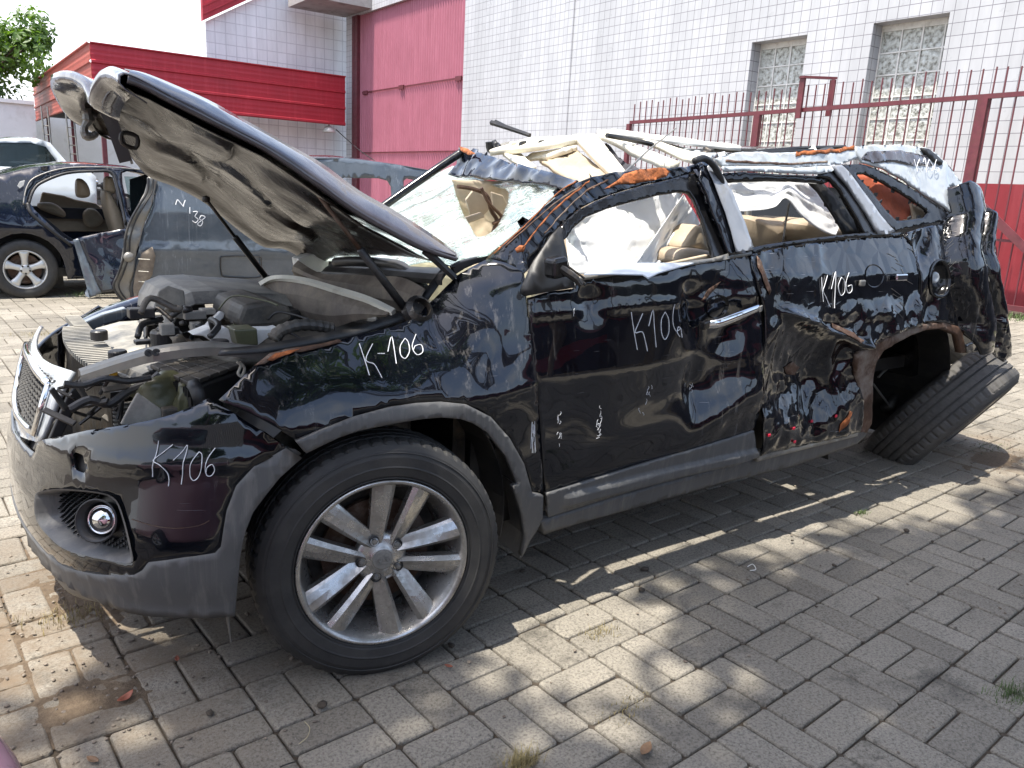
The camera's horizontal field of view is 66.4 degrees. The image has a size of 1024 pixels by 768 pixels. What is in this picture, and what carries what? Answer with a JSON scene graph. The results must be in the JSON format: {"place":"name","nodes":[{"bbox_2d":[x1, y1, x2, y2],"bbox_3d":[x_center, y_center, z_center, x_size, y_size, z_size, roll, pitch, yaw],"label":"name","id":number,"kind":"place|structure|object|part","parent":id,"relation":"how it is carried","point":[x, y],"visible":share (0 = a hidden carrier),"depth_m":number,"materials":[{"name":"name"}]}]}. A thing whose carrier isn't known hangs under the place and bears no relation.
{"place":"outdoors","nodes":[
{"label":"outdoors","id":0,"kind":"place"},
{"bbox_2d":[0,98,36,137],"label":"boundary wall","id":1,"kind":"structure","parent":0,"point":[17,118],"depth_m":31.77,"materials":[{"name":"white paint"}]},
{"bbox_2d":[35,114,140,194],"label":"shed wall","id":2,"kind":"structure","parent":0,"point":[90,151],"depth_m":41.05,"materials":[{"name":"grey paint"}]},
{"bbox_2d":[0,0,250,109],"label":"sky","id":3,"kind":"structure","parent":0,"point":[175,26],"materials":[{"name":"white"}]},
{"bbox_2d":[0,197,1023,767],"bbox_3d":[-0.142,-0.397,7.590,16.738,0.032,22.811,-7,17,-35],"label":"pavement","id":4,"kind":"structure","parent":0,"point":[714,560],"depth_m":2.53,"materials":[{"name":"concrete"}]},
{"bbox_2d":[0,734,21,767],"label":"red car","id":5,"kind":"object","parent":4,"relation":"on","point":[8,758],"visible":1,"depth_m":1.00,"materials":[{"name":"pink paint"}]},
{"bbox_2d":[2,330,52,337],"bbox_3d":[-4.127,-0.455,6.833,0.565,0.050,0.295,-7,17,-35],"label":"grass tuft","id":6,"kind":"object","parent":4,"relation":"on","point":[31,333],"visible":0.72,"depth_m":6.79,"materials":[{"name":"plant"}]},
{"bbox_2d":[0,4,58,99],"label":"leafy tree","id":7,"kind":"object","parent":4,"relation":"on","point":[16,42],"visible":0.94,"depth_m":33.79,"materials":[{"name":"green plant"}]},
{"bbox_2d":[40,106,51,143],"bbox_3d":[-17.947,-8.848,30.347,0.274,3.663,0.470,-7,17,-35],"label":"ladder","id":8,"kind":"object","parent":4,"relation":"on","point":[48,125],"visible":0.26,"depth_m":30.15,"materials":[{"name":"grey metal"}]},
{"bbox_2d":[0,136,96,205],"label":"white car","id":9,"kind":"object","parent":4,"relation":"on","point":[15,151],"visible":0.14,"depth_m":11.90,"materials":[{"name":"silver metal"}]},
{"bbox_3d":[-7.431,-3.413,11.690,1.143,0.392,0.010,-7,17,-35],"label":"side window","id":10,"kind":"part","parent":9,"relation":"part of","materials":[{"name":"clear glass"}]},
{"bbox_2d":[11,599,109,643],"bbox_3d":[-1.450,0.754,2.540,0.405,0.034,0.290,-7,17,-35],"label":"grass tuft","id":11,"kind":"object","parent":4,"relation":"on","point":[65,616],"visible":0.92,"depth_m":2.55,"materials":[{"name":"plant"}]},
{"bbox_2d":[65,115,78,161],"bbox_3d":[-17.262,-8.933,30.835,0.325,3.663,0.470,-7,17,-35],"label":"ladder","id":12,"kind":"object","parent":4,"relation":"on","point":[68,136],"visible":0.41,"depth_m":30.72,"materials":[{"name":"grey metal"}]},
{"bbox_2d":[0,162,145,297],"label":"dark sedan","id":13,"kind":"object","parent":4,"relation":"on","point":[38,256],"visible":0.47,"depth_m":8.76,"materials":[{"name":"blue paint"}]},
{"bbox_2d":[59,290,106,297],"bbox_3d":[-4.918,-1.065,9.073,0.615,0.079,0.492,-7,17,-35],"label":"grass tuft","id":14,"kind":"object","parent":4,"relation":"on","point":[79,294],"visible":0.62,"depth_m":9.00,"materials":[{"name":"plant"}]},
{"bbox_2d":[87,756,98,761],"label":"dry leaf","id":15,"kind":"object","parent":4,"relation":"on","point":[92,759],"visible":1,"depth_m":1.94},
{"bbox_2d":[73,229,125,297],"bbox_3d":[-4.627,-1.368,8.863,0.580,0.780,0.119,-1,15,-17],"label":"car door","id":16,"kind":"object","parent":4,"relation":"on","point":[99,255],"visible":0.89,"depth_m":8.84,"materials":[{"name":"blue paint"}]},
{"bbox_2d":[96,182,129,209],"bbox_3d":[-14.621,-6.979,28.131,1.838,1.430,0.938,-1,15,-17],"label":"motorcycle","id":17,"kind":"object","parent":4,"relation":"on","point":[100,185],"visible":0.12,"depth_m":27.88,"materials":[{"name":"metal"}]},
{"bbox_2d":[117,689,132,700],"bbox_3d":[-1.072,0.868,2.169,0.026,0.014,0.055,6,14,13],"label":"dry leaf","id":18,"kind":"object","parent":4,"relation":"on","point":[127,695],"visible":1,"depth_m":2.17,"materials":[{"name":"red plant"}]},
{"bbox_2d":[31,41,345,176],"bbox_3d":[-15.100,-10.697,34.845,8.854,5.376,17.080,-7,17,-35],"label":"red canopy","id":19,"kind":"object","parent":4,"relation":"on","point":[237,88],"visible":0.62,"depth_m":28.23,"materials":[{"name":"metal"}]},
{"bbox_2d":[322,124,334,132],"bbox_3d":[-7.116,-10.204,30.442,0.520,0.804,0.510,-7,17,-35],"label":"wall lamp","id":20,"kind":"object","parent":19,"relation":"hanging from","point":[328,129],"visible":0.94,"depth_m":30.37,"materials":[{"name":"white plastic"}]},
{"bbox_2d":[205,709,213,715],"bbox_3d":[-0.822,0.894,2.128,0.019,0.009,0.027,-7,17,-35],"label":"earth clod","id":21,"kind":"object","parent":4,"relation":"on","point":[209,712],"visible":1,"depth_m":2.12,"materials":[{"name":"soil"}]},
{"bbox_2d":[200,0,345,180],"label":"white tiled wall","id":22,"kind":"structure","parent":4,"relation":"on","point":[278,33],"depth_m":29.92,"materials":[{"name":"white tile"}]},
{"bbox_2d":[279,761,296,767],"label":"twig","id":23,"kind":"object","parent":4,"relation":"on","point":[287,764],"visible":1,"depth_m":1.96,"materials":[{"name":"wood"}]},
{"bbox_2d":[112,155,510,300],"bbox_3d":[-2.037,-1.958,10.933,6.743,2.308,1.838,-7,17,-35],"label":"grey body shell","id":24,"kind":"object","parent":4,"relation":"on","point":[180,232],"visible":0.3,"depth_m":8.83,"materials":[{"name":"blue paint"}]},
{"bbox_2d":[317,700,326,708],"bbox_3d":[-0.529,0.894,2.186,0.030,0.012,0.030,8,15,20],"label":"earth clod","id":25,"kind":"object","parent":4,"relation":"on","point":[321,704],"visible":1,"depth_m":2.18,"materials":[{"name":"brown soil"}]},
{"bbox_2d":[448,642,454,647],"bbox_3d":[-0.195,0.834,2.503,0.030,0.013,0.023,10,15,26],"label":"earth clod","id":26,"kind":"object","parent":4,"relation":"on","point":[451,645],"visible":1,"depth_m":2.49,"materials":[{"name":"soil"}]},
{"bbox_2d":[0,449,1023,749],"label":"soil","id":27,"kind":"structure","parent":4,"relation":"on","point":[80,699],"depth_m":2.26,"materials":[{"name":"brown soil"}]},
{"bbox_2d":[0,423,1023,767],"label":"soil crumbs","id":28,"kind":"object","parent":4,"relation":"on","point":[292,657],"visible":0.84,"depth_m":2.37,"materials":[{"name":"brown soil"}]},
{"bbox_2d":[6,66,1019,674],"bbox_3d":[0.789,-0.398,4.198,5.976,2.129,2.381,-7,17,-35],"label":"wrecked suv","id":29,"kind":"object","parent":4,"relation":"on","point":[392,420],"visible":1,"depth_m":2.58,"materials":[{"name":"black metal"}]},
{"bbox_2d":[584,263,693,278],"bbox_3d":[0.449,-0.388,2.676,0.612,0.040,0.115,-7,17,-35],"label":"plastic sheet","id":30,"kind":"object","parent":29,"relation":"on","point":[648,270],"visible":1,"depth_m":2.66,"materials":[{"name":"white plastic"}]},
{"bbox_3d":[0.499,-0.182,2.870,1.196,1.176,0.275,-7,17,-35],"label":"front door","id":31,"kind":"part","parent":29,"relation":"part of","materials":[{"name":"black paint"}]},
{"bbox_3d":[1.393,-0.340,3.451,1.183,1.196,0.302,-7,17,-35],"label":"rear door","id":32,"kind":"part","parent":29,"relation":"part of","materials":[{"name":"black paint"}]},
{"bbox_3d":[1.838,-0.872,3.705,0.811,0.296,0.129,-4,16,-27],"label":"quarter window frame","id":33,"kind":"part","parent":29,"relation":"part of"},
{"bbox_2d":[495,738,550,767],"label":"grass tuft","id":34,"kind":"object","parent":4,"relation":"on","point":[520,759],"visible":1,"depth_m":2.01,"materials":[{"name":"green plant"}]},
{"bbox_2d":[578,622,619,641],"bbox_3d":[0.297,0.826,2.630,0.155,0.028,0.093,-2,15,-21],"label":"grass tuft","id":35,"kind":"object","parent":4,"relation":"on","point":[598,633],"visible":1,"depth_m":2.63,"materials":[{"name":"beige plant"}]},
{"bbox_2d":[595,679,663,723],"bbox_3d":[0.352,0.919,2.288,0.319,0.018,0.121,-11,19,-44],"label":"grass tuft","id":36,"kind":"object","parent":4,"relation":"on","point":[627,707],"visible":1,"depth_m":2.25,"materials":[{"name":"plant"}]},
{"bbox_2d":[640,566,648,570],"bbox_3d":[0.523,0.729,3.083,0.041,0.018,0.023,-2,15,-19],"label":"earth clod","id":37,"kind":"object","parent":4,"relation":"on","point":[644,568],"visible":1,"depth_m":3.08,"materials":[{"name":"brown soil"}]},
{"bbox_2d":[640,741,651,753],"bbox_3d":[0.355,0.968,2.076,0.056,0.009,0.032,-7,17,-35],"label":"dry leaf","id":38,"kind":"object","parent":4,"relation":"on","point":[646,747],"visible":1,"depth_m":2.08,"materials":[{"name":"beige plant"}]},
{"bbox_2d":[623,66,1023,312],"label":"steel bar fence","id":39,"kind":"object","parent":4,"relation":"on","point":[978,132],"visible":0.4,"depth_m":12.90,"materials":[{"name":"red metal"}]},
{"bbox_2d":[853,510,871,516],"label":"grass tuft","id":40,"kind":"object","parent":4,"relation":"on","point":[861,512],"visible":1,"depth_m":3.78,"materials":[{"name":"green plant"}]},
{"bbox_2d":[954,435,1019,455],"bbox_3d":[3.058,0.396,4.973,0.668,0.020,0.413,-7,17,-35],"label":"grass tuft","id":41,"kind":"object","parent":4,"relation":"on","point":[989,445],"visible":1,"depth_m":4.97,"materials":[{"name":"green plant"}]},
{"bbox_2d":[977,674,1023,710],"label":"grass tuft","id":42,"kind":"object","parent":4,"relation":"on","point":[1009,692],"visible":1,"depth_m":2.41,"materials":[{"name":"green plant"}]},
{"bbox_2d":[1008,312,1023,321],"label":"grass","id":43,"kind":"structure","parent":4,"relation":"on","point":[1018,317],"depth_m":11.37,"materials":[{"name":"green plant"}]},
{"bbox_2d":[288,0,1023,306],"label":"tiled building","id":44,"kind":"structure","parent":0,"point":[430,84],"depth_m":17.61,"materials":[{"name":"white tile"}]},
{"bbox_2d":[336,129,375,160],"bbox_3d":[-4.572,-8.394,28.055,0.033,1.604,7.531,-8,18,-38],"label":"cable","id":45,"kind":"object","parent":44,"relation":"attached to","point":[355,146],"visible":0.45,"depth_m":29.64,"materials":[{"name":"black plastic"}]},
{"bbox_2d":[360,0,464,202],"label":"sliding door","id":46,"kind":"structure","parent":44,"relation":"in","point":[412,51],"depth_m":27.35,"materials":[{"name":"red paint"}]},
{"bbox_2d":[737,35,807,174],"bbox_3d":[5.312,-5.012,15.970,0.346,3.743,1.302,-7,17,-35],"label":"window","id":47,"kind":"structure","parent":44,"relation":"in","point":[778,64],"depth_m":15.94,"materials":[{"name":"white"}]},
{"bbox_2d":[853,12,949,189],"bbox_3d":[6.855,-4.481,13.899,0.346,3.686,1.346,-7,17,-35],"label":"window","id":48,"kind":"structure","parent":44,"relation":"in","point":[908,47],"depth_m":13.85,"materials":[{"name":"white"}]}
]}

